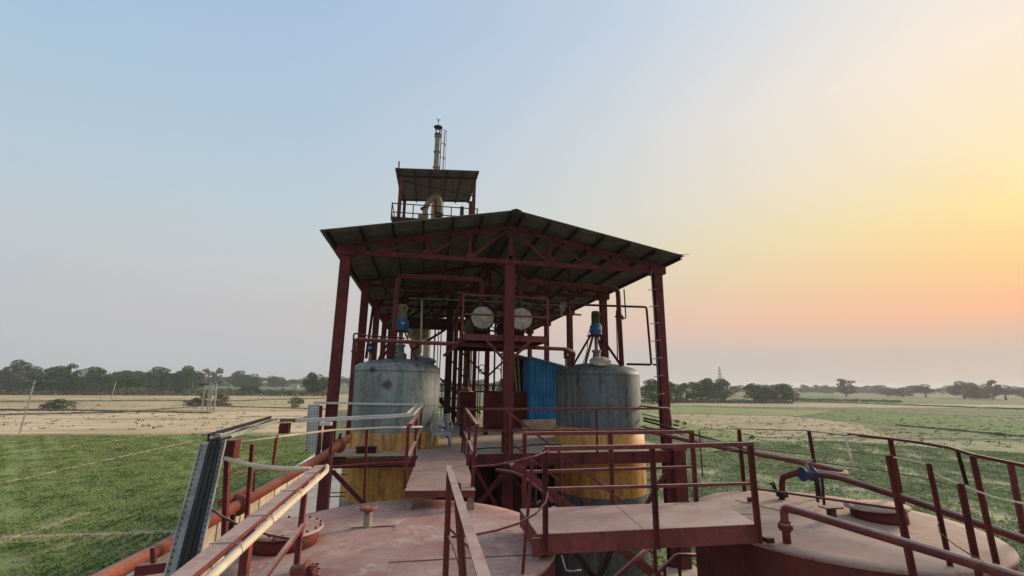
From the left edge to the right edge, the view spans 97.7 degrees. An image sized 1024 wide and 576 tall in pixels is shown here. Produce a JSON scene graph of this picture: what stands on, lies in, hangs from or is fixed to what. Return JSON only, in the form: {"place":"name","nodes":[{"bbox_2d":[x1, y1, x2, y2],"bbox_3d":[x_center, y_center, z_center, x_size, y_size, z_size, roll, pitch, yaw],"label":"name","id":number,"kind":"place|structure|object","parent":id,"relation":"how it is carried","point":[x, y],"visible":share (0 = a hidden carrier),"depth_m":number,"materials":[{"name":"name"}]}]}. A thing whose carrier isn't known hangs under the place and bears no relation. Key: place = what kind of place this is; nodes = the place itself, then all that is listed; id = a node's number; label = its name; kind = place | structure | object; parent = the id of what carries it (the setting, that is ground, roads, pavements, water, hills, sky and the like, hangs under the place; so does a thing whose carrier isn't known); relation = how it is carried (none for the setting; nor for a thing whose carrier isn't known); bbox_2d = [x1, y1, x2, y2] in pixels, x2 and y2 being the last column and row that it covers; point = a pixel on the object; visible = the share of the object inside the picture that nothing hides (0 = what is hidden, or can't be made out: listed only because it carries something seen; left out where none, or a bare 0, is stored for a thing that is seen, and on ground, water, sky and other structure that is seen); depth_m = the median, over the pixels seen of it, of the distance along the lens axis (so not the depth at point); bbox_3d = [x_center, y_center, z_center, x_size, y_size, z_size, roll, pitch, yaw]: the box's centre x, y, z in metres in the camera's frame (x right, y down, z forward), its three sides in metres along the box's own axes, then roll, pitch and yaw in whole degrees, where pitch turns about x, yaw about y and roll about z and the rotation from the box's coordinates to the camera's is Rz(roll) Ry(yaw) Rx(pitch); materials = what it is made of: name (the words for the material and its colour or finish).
{"place":"outdoors","nodes":[
{"label":"outdoors","id":0,"kind":"place"},
{"bbox_2d":[0,433,321,575],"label":"crop field","id":1,"kind":"structure","parent":0,"point":[10,558],"depth_m":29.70,"materials":[{"name":"green plant"}]},
{"bbox_2d":[0,530,175,539],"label":"soil ridge","id":2,"kind":"structure","parent":1,"relation":"on","point":[92,534],"depth_m":21.91,"materials":[{"name":"brown soil"}]},
{"bbox_2d":[0,433,192,435],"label":"field bund","id":3,"kind":"structure","parent":1,"relation":"on","point":[92,434],"depth_m":61.08,"materials":[{"name":"beige soil"}]},
{"bbox_2d":[0,411,324,433],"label":"tan field","id":4,"kind":"structure","parent":0,"point":[125,423],"depth_m":80.33,"materials":[{"name":"beige soil"}]},
{"bbox_2d":[0,393,348,412],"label":"stubble field","id":5,"kind":"structure","parent":0,"point":[116,405],"depth_m":153.12,"materials":[{"name":"beige soil"}]},
{"bbox_2d":[45,399,77,409],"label":"bush","id":6,"kind":"object","parent":5,"relation":"on","point":[59,404],"visible":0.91,"depth_m":110.27,"materials":[{"name":"green plant"}]},
{"bbox_2d":[108,375,149,392],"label":"broadleaf tree","id":7,"kind":"object","parent":5,"relation":"on","point":[129,381],"visible":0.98,"depth_m":228.65,"materials":[{"name":"green plant"}]},
{"bbox_2d":[0,389,326,395],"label":"scrub band","id":8,"kind":"object","parent":5,"relation":"on","point":[131,392],"visible":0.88,"depth_m":225.89,"materials":[{"name":"green plant"}]},
{"bbox_2d":[0,398,346,429],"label":"field weeds","id":9,"kind":"object","parent":5,"relation":"on","point":[138,419],"visible":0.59,"depth_m":86.28,"materials":[{"name":"green plant"}]},
{"bbox_2d":[302,372,327,394],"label":"broadleaf tree","id":10,"kind":"object","parent":5,"relation":"on","point":[313,379],"visible":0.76,"depth_m":253.64,"materials":[{"name":"green plant"}]},
{"bbox_2d":[224,513,235,556],"bbox_3d":[-4.068,3.850,6.390,0.060,1.150,0.060,3,-12,-11],"label":"pipe support","id":11,"kind":"object","parent":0,"point":[232,517],"visible":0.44,"depth_m":6.47,"materials":[{"name":"red paint"}]},
{"bbox_2d":[89,434,351,575],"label":"drain pipe","id":12,"kind":"object","parent":11,"relation":"attached to","point":[125,566],"visible":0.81,"depth_m":6.57,"materials":[{"name":"red metal"}]},
{"bbox_2d":[399,292,469,429],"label":"platform","id":13,"kind":"structure","parent":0,"point":[437,323],"depth_m":17.75,"materials":[{"name":"red paint"}]},
{"bbox_2d":[0,0,1023,389],"label":"sky","id":14,"kind":"structure","parent":0,"point":[840,182],"materials":[{"name":"blue"}]},
{"bbox_2d":[14,382,1022,442],"bbox_3d":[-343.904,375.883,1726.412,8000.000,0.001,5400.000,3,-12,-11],"label":"ground","id":15,"kind":"structure","parent":0,"point":[345,390],"depth_m":443.90,"materials":[{"name":"beige soil"}]},
{"bbox_2d":[0,359,43,386],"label":"broadleaf tree","id":16,"kind":"object","parent":15,"relation":"on","point":[12,378],"visible":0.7,"depth_m":304.45,"materials":[{"name":"green plant"}]},
{"bbox_2d":[17,367,61,387],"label":"broadleaf tree","id":17,"kind":"object","parent":15,"relation":"on","point":[38,375],"visible":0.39,"depth_m":278.79,"materials":[{"name":"green plant"}]},
{"bbox_2d":[44,365,72,388],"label":"broadleaf tree","id":18,"kind":"object","parent":15,"relation":"on","point":[56,375],"visible":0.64,"depth_m":270.79,"materials":[{"name":"green plant"}]},
{"bbox_2d":[61,376,92,391],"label":"broadleaf tree","id":19,"kind":"object","parent":15,"relation":"on","point":[73,383],"visible":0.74,"depth_m":249.09,"materials":[{"name":"green plant"}]},
{"bbox_2d":[77,366,121,387],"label":"broadleaf tree","id":20,"kind":"object","parent":15,"relation":"on","point":[91,374],"visible":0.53,"depth_m":269.66,"materials":[{"name":"green plant"}]},
{"bbox_2d":[140,366,173,388],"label":"broadleaf tree","id":21,"kind":"object","parent":15,"relation":"on","point":[155,373],"visible":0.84,"depth_m":315.73,"materials":[{"name":"green plant"}]},
{"bbox_2d":[0,386,326,393],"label":"scrub band","id":22,"kind":"object","parent":15,"relation":"on","point":[185,390],"visible":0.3,"depth_m":276.31,"materials":[{"name":"green plant"}]},
{"bbox_2d":[169,365,204,389],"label":"broadleaf tree","id":23,"kind":"object","parent":15,"relation":"on","point":[191,375],"visible":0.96,"depth_m":326.37,"materials":[{"name":"green plant"}]},
{"bbox_2d":[126,448,321,575],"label":"compound wall","id":24,"kind":"structure","parent":15,"relation":"on","point":[213,534],"depth_m":20.63,"materials":[{"name":"grey concrete"}]},
{"bbox_2d":[280,468,341,517],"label":"concrete yard","id":25,"kind":"structure","parent":15,"relation":"on","point":[293,510],"depth_m":28.77,"materials":[{"name":"beige concrete"}]},
{"bbox_2d":[219,500,555,575],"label":"storage tank","id":26,"kind":"object","parent":25,"relation":"on","point":[388,538],"visible":0.69,"depth_m":5.53,"materials":[{"name":"red metal"}]},
{"bbox_2d":[134,546,166,575],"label":"bracket","id":27,"kind":"object","parent":26,"relation":"attached to","point":[153,566],"depth_m":4.48,"materials":[{"name":"red metal"}]},
{"bbox_2d":[170,465,324,575],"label":"camera walkway railing","id":28,"kind":"object","parent":26,"relation":"on","point":[203,561],"visible":0.81,"depth_m":3.23,"materials":[{"name":"red metal"}]},
{"bbox_2d":[204,464,328,575],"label":"conduit","id":29,"kind":"object","parent":28,"relation":"attached to","point":[224,563],"visible":1,"depth_m":3.09,"materials":[{"name":"beige metal"}]},
{"bbox_2d":[223,456,311,470],"bbox_3d":[-2.990,2.143,5.433,1.336,0.113,0.058,-3,-13,18],"label":"conduit","id":30,"kind":"object","parent":28,"relation":"attached to","point":[262,466],"visible":0.94,"depth_m":5.40,"materials":[{"name":"beige metal"}]},
{"bbox_2d":[289,559,320,575],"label":"flanged stub","id":31,"kind":"object","parent":26,"relation":"on","point":[308,567],"visible":1,"depth_m":4.38,"materials":[{"name":"red paint"}]},
{"bbox_2d":[219,426,422,536],"bbox_3d":[-2.966,2.958,7.053,0.657,1.338,3.558,-8,-15,34],"label":"tank ring railing","id":32,"kind":"object","parent":26,"relation":"on","point":[226,493],"visible":0.74,"depth_m":6.51,"materials":[{"name":"red metal"}]},
{"bbox_2d":[221,439,240,458],"bbox_3d":[-3.686,2.092,5.800,0.220,0.240,0.200,3,-12,-11],"label":"junction box","id":33,"kind":"object","parent":32,"relation":"attached to","point":[232,448],"visible":0.43,"depth_m":5.73,"materials":[{"name":"red paint"}]},
{"bbox_2d":[442,465,490,575],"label":"camera walkway railing","id":34,"kind":"object","parent":26,"relation":"on","point":[464,525],"visible":1,"depth_m":4.14,"materials":[{"name":"metal"}]},
{"bbox_2d":[451,445,548,574],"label":"curved railing","id":35,"kind":"object","parent":26,"relation":"on","point":[527,518],"visible":0.82,"depth_m":4.88,"materials":[{"name":"red metal"}]},
{"bbox_2d":[339,355,440,506],"bbox_3d":[-3.403,6.017,12.322,2.600,8.253,2.617,3,-12,-11],"label":"pressure vessel","id":36,"kind":"object","parent":25,"relation":"on","point":[396,380],"visible":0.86,"depth_m":11.78,"materials":[{"name":"paint"}]},
{"bbox_2d":[378,304,416,360],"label":"agitator drive","id":37,"kind":"structure","parent":36,"relation":"on","point":[402,324],"depth_m":13.26,"materials":[{"name":"blue paint"}]},
{"bbox_2d":[387,274,484,358],"bbox_3d":[-2.178,0.875,13.130,2.727,2.574,0.270,3,-12,-11],"label":"vapour pipe","id":38,"kind":"object","parent":36,"relation":"attached to","point":[392,351],"visible":0.95,"depth_m":13.15,"materials":[{"name":"metal"}]},
{"bbox_2d":[423,118,442,356],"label":"chimney","id":39,"kind":"object","parent":25,"relation":"on","point":[427,348],"visible":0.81,"depth_m":44.77,"materials":[{"name":"beige paint"}]},
{"bbox_2d":[390,161,478,387],"bbox_3d":[-6.128,2.721,33.591,6.205,23.598,8.066,3,-12,-11],"label":"tower stage","id":40,"kind":"object","parent":25,"relation":"on","point":[416,185],"visible":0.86,"depth_m":33.42,"materials":[{"name":"red paint"}]},
{"bbox_2d":[418,200,436,218],"bbox_3d":[-6.350,-5.687,34.168,1.550,3.225,1.400,3,-12,-11],"label":"cream housing","id":41,"kind":"object","parent":40,"relation":"on","point":[435,210],"visible":0.1,"depth_m":34.51,"materials":[{"name":"paint"}]},
{"bbox_2d":[420,194,443,218],"bbox_3d":[-5.967,-6.039,33.434,1.725,2.061,0.640,3,-12,-11],"label":"cream duct","id":42,"kind":"object","parent":41,"relation":"attached to","point":[429,201],"visible":0.92,"depth_m":33.30,"materials":[{"name":"metal"}]},
{"bbox_2d":[436,467,490,504],"bbox_3d":[-1.861,7.635,13.210,2.500,5.500,2.500,3,-12,-11],"label":"tank","id":43,"kind":"object","parent":25,"relation":"on","point":[485,473],"depth_m":12.91,"materials":[{"name":"red metal"}]},
{"bbox_2d":[316,209,688,567],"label":"steel shed","id":44,"kind":"structure","parent":25,"relation":"on","point":[503,253],"depth_m":13.15,"materials":[{"name":"red paint"}]},
{"bbox_2d":[163,402,422,575],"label":"cable tray","id":45,"kind":"object","parent":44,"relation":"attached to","point":[188,542],"visible":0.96,"depth_m":4.76,"materials":[{"name":"metal"}]},
{"bbox_2d":[443,294,548,376],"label":"condenser platform","id":46,"kind":"structure","parent":44,"relation":"attached to","point":[525,341],"depth_m":12.49,"materials":[{"name":"red paint"}]},
{"bbox_2d":[463,305,494,333],"bbox_3d":[-1.138,1.270,14.305,0.740,0.960,3.080,3,-12,-11],"label":"condenser drum","id":47,"kind":"object","parent":46,"relation":"on","point":[474,324],"visible":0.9,"depth_m":12.88,"materials":[{"name":"paint"}]},
{"bbox_2d":[495,307,532,335],"bbox_3d":[-0.024,1.319,14.516,0.740,0.960,3.080,3,-12,-11],"label":"condenser drum","id":48,"kind":"object","parent":46,"relation":"on","point":[522,325],"visible":0.58,"depth_m":13.10,"materials":[{"name":"white metal"}]},
{"bbox_2d":[464,405,669,469],"bbox_3d":[2.427,4.111,12.589,7.077,1.525,3.466,14,-18,-48],"label":"deck railing","id":49,"kind":"object","parent":44,"relation":"attached to","point":[595,429],"visible":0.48,"depth_m":11.59,"materials":[{"name":"red metal"}]},
{"bbox_2d":[530,301,651,365],"bbox_3d":[2.648,1.507,14.789,4.205,2.025,0.076,3,-12,-11],"label":"thin pipe","id":50,"kind":"object","parent":44,"relation":"attached to","point":[627,306],"visible":1,"depth_m":15.00,"materials":[{"name":"metal"}]},
{"bbox_2d":[317,418,691,569],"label":"steel deck","id":51,"kind":"structure","parent":25,"relation":"on","point":[490,456],"depth_m":11.73,"materials":[{"name":"red paint"}]},
{"bbox_2d":[407,303,428,359],"bbox_3d":[-3.883,3.075,18.152,0.865,4.950,0.845,3,-12,-11],"label":"beige cyclone","id":52,"kind":"object","parent":51,"relation":"on","point":[413,334],"visible":0.38,"depth_m":18.14,"materials":[{"name":"beige paint"}]},
{"bbox_2d":[404,449,474,497],"bbox_3d":[-1.490,3.788,9.406,1.129,0.111,4.635,2,-12,-8],"label":"gangway","id":53,"kind":"object","parent":51,"relation":"on","point":[427,478],"visible":0.93,"depth_m":8.44,"materials":[{"name":"red paint"}]},
{"bbox_2d":[403,406,423,489],"bbox_3d":[-2.086,3.254,9.697,0.088,1.118,4.661,2,-12,-8],"label":"gangway railing","id":54,"kind":"object","parent":53,"relation":"on","point":[408,453],"visible":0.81,"depth_m":8.34,"materials":[{"name":"red metal"}]},
{"bbox_2d":[461,408,478,486],"bbox_3d":[-0.922,3.232,9.412,0.122,1.188,3.860,3,-12,-9],"label":"gangway railing","id":55,"kind":"object","parent":53,"relation":"on","point":[473,448],"visible":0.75,"depth_m":8.87,"materials":[{"name":"red metal"}]},
{"bbox_2d":[429,413,452,449],"bbox_3d":[-1.921,3.883,12.131,0.613,0.890,0.614,3,-12,-11],"label":"plastic chair","id":56,"kind":"object","parent":51,"relation":"on","point":[447,432],"visible":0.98,"depth_m":12.02,"materials":[{"name":"grey plastic"}]},
{"bbox_2d":[346,338,575,442],"bbox_3d":[-1.089,2.801,12.273,6.467,2.675,0.778,5,-13,-17],"label":"feed pipe","id":57,"kind":"object","parent":51,"relation":"on","point":[352,371],"visible":0.99,"depth_m":12.12,"materials":[{"name":"red metal"}]},
{"bbox_2d":[389,310,542,421],"bbox_3d":[-2.004,4.747,23.313,8.749,7.100,6.590,3,-12,-11],"label":"distillation frame","id":58,"kind":"object","parent":51,"relation":"on","point":[453,390],"visible":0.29,"depth_m":21.93,"materials":[{"name":"red paint"}]},
{"bbox_2d":[456,391,475,426],"bbox_3d":[-1.931,5.004,18.653,0.650,1.335,1.850,3,-12,-11],"label":"settling box","id":59,"kind":"object","parent":51,"relation":"on","point":[466,400],"visible":0.68,"depth_m":17.86,"materials":[{"name":"red paint"}]},
{"bbox_2d":[483,391,526,427],"bbox_3d":[-0.282,4.815,17.875,1.620,1.355,1.450,3,-12,-11],"label":"settling box","id":60,"kind":"object","parent":51,"relation":"on","point":[495,416],"visible":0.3,"depth_m":17.20,"materials":[{"name":"red paint"}]},
{"bbox_2d":[490,466,536,512],"bbox_3d":[-0.111,7.855,14.136,1.900,5.500,1.900,3,-12,-11],"label":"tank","id":61,"kind":"object","parent":25,"relation":"on","point":[517,498],"depth_m":13.65,"materials":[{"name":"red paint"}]},
{"bbox_2d":[537,465,554,507],"bbox_3d":[1.432,8.408,16.617,2.500,5.500,2.500,3,-12,-11],"label":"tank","id":62,"kind":"object","parent":25,"relation":"on","point":[551,481],"depth_m":15.76,"materials":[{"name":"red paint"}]},
{"bbox_2d":[536,500,613,575],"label":"under bracing","id":63,"kind":"object","parent":25,"relation":"on","point":[605,561],"visible":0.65,"depth_m":8.09,"materials":[{"name":"red paint"}]},
{"bbox_2d":[614,549,695,575],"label":"handrail","id":64,"kind":"object","parent":63,"relation":"attached to","point":[635,559],"visible":0.88,"depth_m":8.38,"materials":[{"name":"red metal"}]},
{"bbox_2d":[554,356,650,575],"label":"pressure vessel","id":65,"kind":"object","parent":25,"relation":"on","point":[602,382],"visible":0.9,"depth_m":12.98,"materials":[{"name":"paint"}]},
{"bbox_2d":[517,280,623,365],"bbox_3d":[1.823,1.057,13.679,3.400,2.542,0.270,3,-12,-11],"label":"vapour pipe","id":66,"kind":"object","parent":65,"relation":"attached to","point":[619,316],"visible":0.95,"depth_m":13.84,"materials":[{"name":"red metal"}]},
{"bbox_2d":[574,311,618,364],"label":"agitator drive","id":67,"kind":"structure","parent":65,"relation":"on","point":[595,332],"depth_m":14.58,"materials":[{"name":"blue metal"}]},
{"bbox_2d":[658,565,696,575],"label":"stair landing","id":68,"kind":"object","parent":25,"relation":"on","point":[670,571],"visible":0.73,"depth_m":11.30,"materials":[{"name":"grey concrete"}]},
{"bbox_2d":[696,491,1020,575],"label":"storage tank","id":69,"kind":"object","parent":25,"relation":"on","point":[816,548],"visible":0.63,"depth_m":6.03,"materials":[{"name":"red metal"}]},
{"bbox_2d":[520,501,774,557],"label":"cross walkway","id":70,"kind":"structure","parent":69,"relation":"on","point":[580,529],"depth_m":5.60,"materials":[{"name":"red paint"}]},
{"bbox_2d":[522,430,698,508],"bbox_3d":[1.504,2.778,6.691,2.755,1.225,0.080,3,-12,-10],"label":"walkway railing","id":71,"kind":"object","parent":70,"relation":"attached to","point":[611,469],"visible":0.76,"depth_m":6.73,"materials":[{"name":"red metal"}]},
{"bbox_2d":[542,442,762,553],"bbox_3d":[1.750,2.527,5.455,2.835,1.200,0.096,3,-12,-10],"label":"walkway railing","id":72,"kind":"object","parent":70,"relation":"attached to","point":[654,485],"visible":0.97,"depth_m":5.50,"materials":[{"name":"red metal"}]},
{"bbox_2d":[694,428,847,476],"bbox_3d":[4.808,3.212,8.631,2.711,0.942,0.830,-2,-12,13],"label":"tank ring railing","id":73,"kind":"object","parent":69,"relation":"on","point":[756,448],"visible":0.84,"depth_m":8.78,"materials":[{"name":"red metal"}]},
{"bbox_2d":[814,481,818,502],"bbox_3d":[5.246,3.470,7.699,0.042,0.412,0.030,3,-12,-11],"label":"pipe support","id":74,"kind":"object","parent":69,"relation":"on","point":[816,490],"visible":0.64,"depth_m":7.69,"materials":[{"name":"red paint"}]},
{"bbox_2d":[799,471,1023,543],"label":"transfer pipe","id":75,"kind":"object","parent":74,"relation":"on","point":[1006,533],"visible":0.94,"depth_m":6.24,"materials":[{"name":"red metal"}]},
{"bbox_2d":[798,459,818,480],"bbox_3d":[5.013,3.075,7.524,0.305,0.337,0.225,2,-12,-5],"label":"valve","id":76,"kind":"object","parent":75,"relation":"attached to","point":[806,472],"visible":1,"depth_m":7.46,"materials":[{"name":"blue paint"}]},
{"bbox_2d":[639,428,848,475],"bbox_3d":[4.822,3.680,10.335,0.992,0.318,5.757,4,-13,-14],"label":"return pipe","id":77,"kind":"object","parent":76,"relation":"attached to","point":[829,469],"visible":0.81,"depth_m":8.71,"materials":[{"name":"red metal"}]},
{"bbox_2d":[758,488,905,510],"bbox_3d":[4.848,3.265,6.935,0.030,0.061,1.915,12,-17,-43],"label":"rail","id":78,"kind":"object","parent":69,"relation":"on","point":[838,500],"visible":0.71,"depth_m":6.87,"materials":[{"name":"red metal"}]},
{"bbox_2d":[737,429,1023,563],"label":"tank ring railing","id":79,"kind":"object","parent":69,"relation":"on","point":[973,457],"visible":0.78,"depth_m":6.32,"materials":[{"name":"red metal"}]},
{"bbox_2d":[777,504,1023,575],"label":"outlet pipe","id":80,"kind":"object","parent":69,"relation":"attached to","point":[784,524],"visible":1,"depth_m":4.80,"materials":[{"name":"red metal"}]},
{"bbox_2d":[885,455,1023,575],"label":"tank railing","id":81,"kind":"object","parent":69,"relation":"on","point":[903,525],"visible":0.95,"depth_m":5.08,"materials":[{"name":"red metal"}]},
{"bbox_2d":[519,419,555,428],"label":"hut plinth","id":82,"kind":"structure","parent":15,"relation":"on","point":[541,424],"depth_m":16.79,"materials":[{"name":"grey concrete"}]},
{"bbox_2d":[501,353,564,419],"bbox_3d":[1.055,3.873,17.717,2.900,2.520,1.500,3,-12,-11],"label":"blue sheet hut","id":83,"kind":"object","parent":82,"relation":"on","point":[537,381],"visible":0.52,"depth_m":17.17,"materials":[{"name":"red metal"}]},
{"bbox_2d":[709,378,739,400],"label":"broadleaf tree","id":84,"kind":"object","parent":15,"relation":"on","point":[721,391],"visible":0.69,"depth_m":249.23,"materials":[{"name":"green plant"}]},
{"bbox_2d":[495,410,662,575],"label":"steel staircase","id":85,"kind":"structure","parent":0,"point":[628,555],"depth_m":10.24,"materials":[{"name":"red metal"}]},
{"bbox_2d":[450,410,758,440],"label":"crop field","id":86,"kind":"structure","parent":0,"point":[710,432],"depth_m":79.37,"materials":[{"name":"green soil"}]},
{"bbox_2d":[438,411,1023,572],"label":"crop field","id":87,"kind":"structure","parent":0,"point":[1017,447],"depth_m":41.27,"materials":[{"name":"plant"}]},
{"bbox_2d":[641,405,826,415],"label":"green strip","id":88,"kind":"object","parent":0,"point":[687,409],"visible":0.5,"depth_m":141.84,"materials":[{"name":"plant"}]},
{"bbox_2d":[642,413,906,438],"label":"weedy field","id":89,"kind":"structure","parent":0,"point":[723,421],"depth_m":91.71,"materials":[{"name":"beige soil"}]},
{"bbox_2d":[641,401,1023,407],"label":"pale strip","id":90,"kind":"object","parent":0,"point":[832,405],"visible":0.62,"depth_m":198.07,"materials":[{"name":"beige soil"}]},
{"bbox_2d":[640,378,657,403],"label":"broadleaf tree","id":91,"kind":"object","parent":90,"relation":"on","point":[652,389],"visible":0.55,"depth_m":191.30,"materials":[{"name":"green plant"}]},
{"bbox_2d":[688,378,718,399],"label":"broadleaf tree","id":92,"kind":"object","parent":90,"relation":"on","point":[704,392],"visible":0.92,"depth_m":223.31,"materials":[{"name":"green plant"}]},
{"bbox_2d":[641,398,793,403],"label":"scrub band","id":93,"kind":"object","parent":90,"relation":"on","point":[737,401],"visible":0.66,"depth_m":211.42,"materials":[{"name":"green plant"}]},
{"bbox_2d":[742,383,768,400],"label":"broadleaf tree","id":94,"kind":"object","parent":90,"relation":"on","point":[755,395],"visible":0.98,"depth_m":224.71,"materials":[{"name":"green plant"}]},
{"bbox_2d":[777,396,1023,415],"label":"muted field","id":95,"kind":"structure","parent":0,"point":[968,401],"depth_m":182.55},
{"bbox_2d":[769,383,800,402],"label":"broadleaf tree","id":96,"kind":"object","parent":95,"relation":"on","point":[784,392],"visible":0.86,"depth_m":227.90,"materials":[{"name":"green plant"}]},
{"bbox_2d":[642,405,1023,447],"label":"field weeds","id":97,"kind":"object","parent":95,"relation":"on","point":[865,428],"visible":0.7,"depth_m":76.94,"materials":[{"name":"green plant"}]},
{"bbox_2d":[794,397,902,402],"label":"scrub band","id":98,"kind":"object","parent":95,"relation":"on","point":[852,400],"visible":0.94,"depth_m":261.43,"materials":[{"name":"green plant"}]},
{"bbox_2d":[794,400,1023,409],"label":"field bund","id":99,"kind":"structure","parent":95,"relation":"on","point":[915,405],"depth_m":206.31,"materials":[{"name":"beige plant"}]},
{"bbox_2d":[945,381,985,398],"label":"broadleaf tree","id":100,"kind":"object","parent":95,"relation":"on","point":[969,387],"visible":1,"depth_m":377.10,"materials":[{"name":"green plant"}]},
{"bbox_2d":[808,413,1023,434],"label":"bright crop field","id":101,"kind":"structure","parent":0,"point":[922,420],"depth_m":109.07,"materials":[{"name":"plant"}]},
{"bbox_2d":[860,423,1023,441],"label":"olive field","id":102,"kind":"structure","parent":0,"point":[914,431],"depth_m":77.17,"materials":[{"name":"beige soil"}]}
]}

